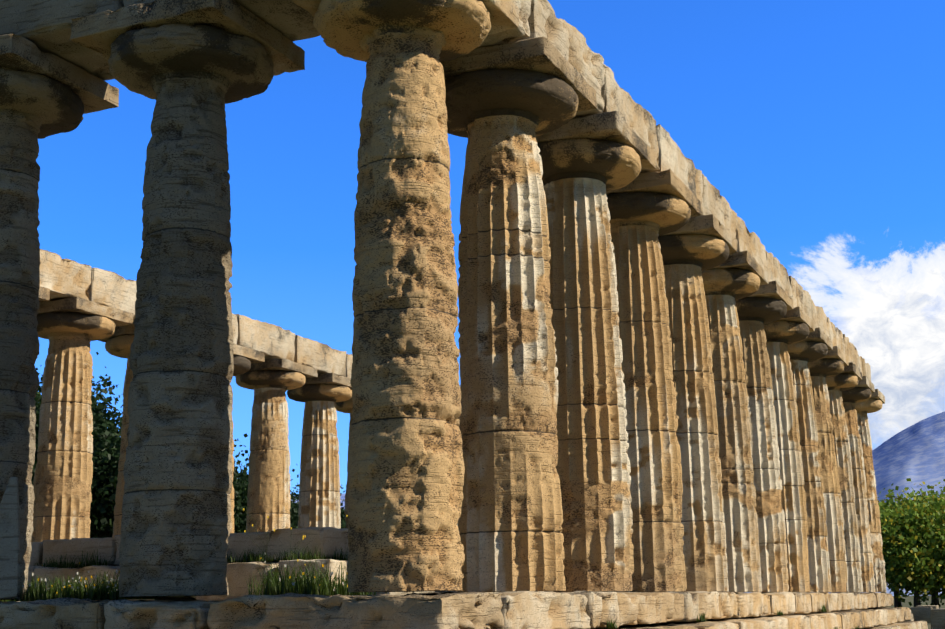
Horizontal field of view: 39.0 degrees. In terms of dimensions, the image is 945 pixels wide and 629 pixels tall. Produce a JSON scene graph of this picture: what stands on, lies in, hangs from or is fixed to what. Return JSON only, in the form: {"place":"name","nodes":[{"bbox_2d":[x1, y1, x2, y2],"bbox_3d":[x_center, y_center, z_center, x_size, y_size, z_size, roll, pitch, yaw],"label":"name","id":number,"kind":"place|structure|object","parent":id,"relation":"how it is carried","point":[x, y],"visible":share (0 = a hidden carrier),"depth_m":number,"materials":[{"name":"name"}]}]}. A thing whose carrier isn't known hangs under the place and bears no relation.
{"place":"outdoors","nodes":[
{"label":"outdoors","id":0,"kind":"place"},
{"bbox_2d":[34,0,944,493],"label":"sky","id":1,"kind":"structure","parent":0,"point":[820,124],"materials":[{"name":"blue"}]},
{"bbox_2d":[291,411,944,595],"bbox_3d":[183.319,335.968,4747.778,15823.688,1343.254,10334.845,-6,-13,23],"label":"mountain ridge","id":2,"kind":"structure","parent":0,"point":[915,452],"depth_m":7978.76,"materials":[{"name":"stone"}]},
{"bbox_2d":[887,595,944,628],"bbox_3d":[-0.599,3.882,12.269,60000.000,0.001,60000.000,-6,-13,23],"label":"ground","id":3,"kind":"structure","parent":0,"point":[908,599],"depth_m":207.26,"materials":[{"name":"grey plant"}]},
{"bbox_2d":[0,591,927,628],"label":"stone steps","id":4,"kind":"structure","parent":3,"relation":"on","point":[570,610],"depth_m":13.38,"materials":[{"name":"stone"}]},
{"bbox_2d":[0,477,19,597],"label":"leaning stone slab","id":5,"kind":"structure","parent":4,"relation":"on","point":[9,546],"depth_m":13.94,"materials":[{"name":"stone"}]},
{"bbox_2d":[16,527,640,601],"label":"stone blocks","id":6,"kind":"structure","parent":4,"relation":"on","point":[329,541],"depth_m":18.16,"materials":[{"name":"stone"}]},
{"bbox_2d":[0,508,858,628],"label":"weeds and flowers","id":7,"kind":"object","parent":4,"relation":"on","point":[106,589],"visible":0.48,"depth_m":14.24,"materials":[{"name":"green plant"}]},
{"bbox_2d":[0,0,885,599],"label":"columns","id":8,"kind":"structure","parent":4,"relation":"on","point":[664,386],"depth_m":15.28,"materials":[{"name":"stone"}]},
{"bbox_2d":[0,0,870,380],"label":"entablature","id":9,"kind":"structure","parent":8,"relation":"on","point":[44,26],"depth_m":19.89,"materials":[{"name":"stone"}]},
{"bbox_2d":[31,352,944,606],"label":"tree foliage","id":10,"kind":"object","parent":3,"relation":"on","point":[913,540],"visible":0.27,"depth_m":82.69,"materials":[{"name":"green plant"}]},
{"bbox_2d":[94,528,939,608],"bbox_3d":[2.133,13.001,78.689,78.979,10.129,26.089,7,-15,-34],"label":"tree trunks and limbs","id":11,"kind":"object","parent":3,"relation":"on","point":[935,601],"depth_m":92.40,"materials":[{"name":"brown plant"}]},
{"bbox_2d":[903,605,944,628],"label":"scattered ruin blocks","id":12,"kind":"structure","parent":3,"relation":"on","point":[934,615],"depth_m":55.88,"materials":[{"name":"stone"}]}
]}

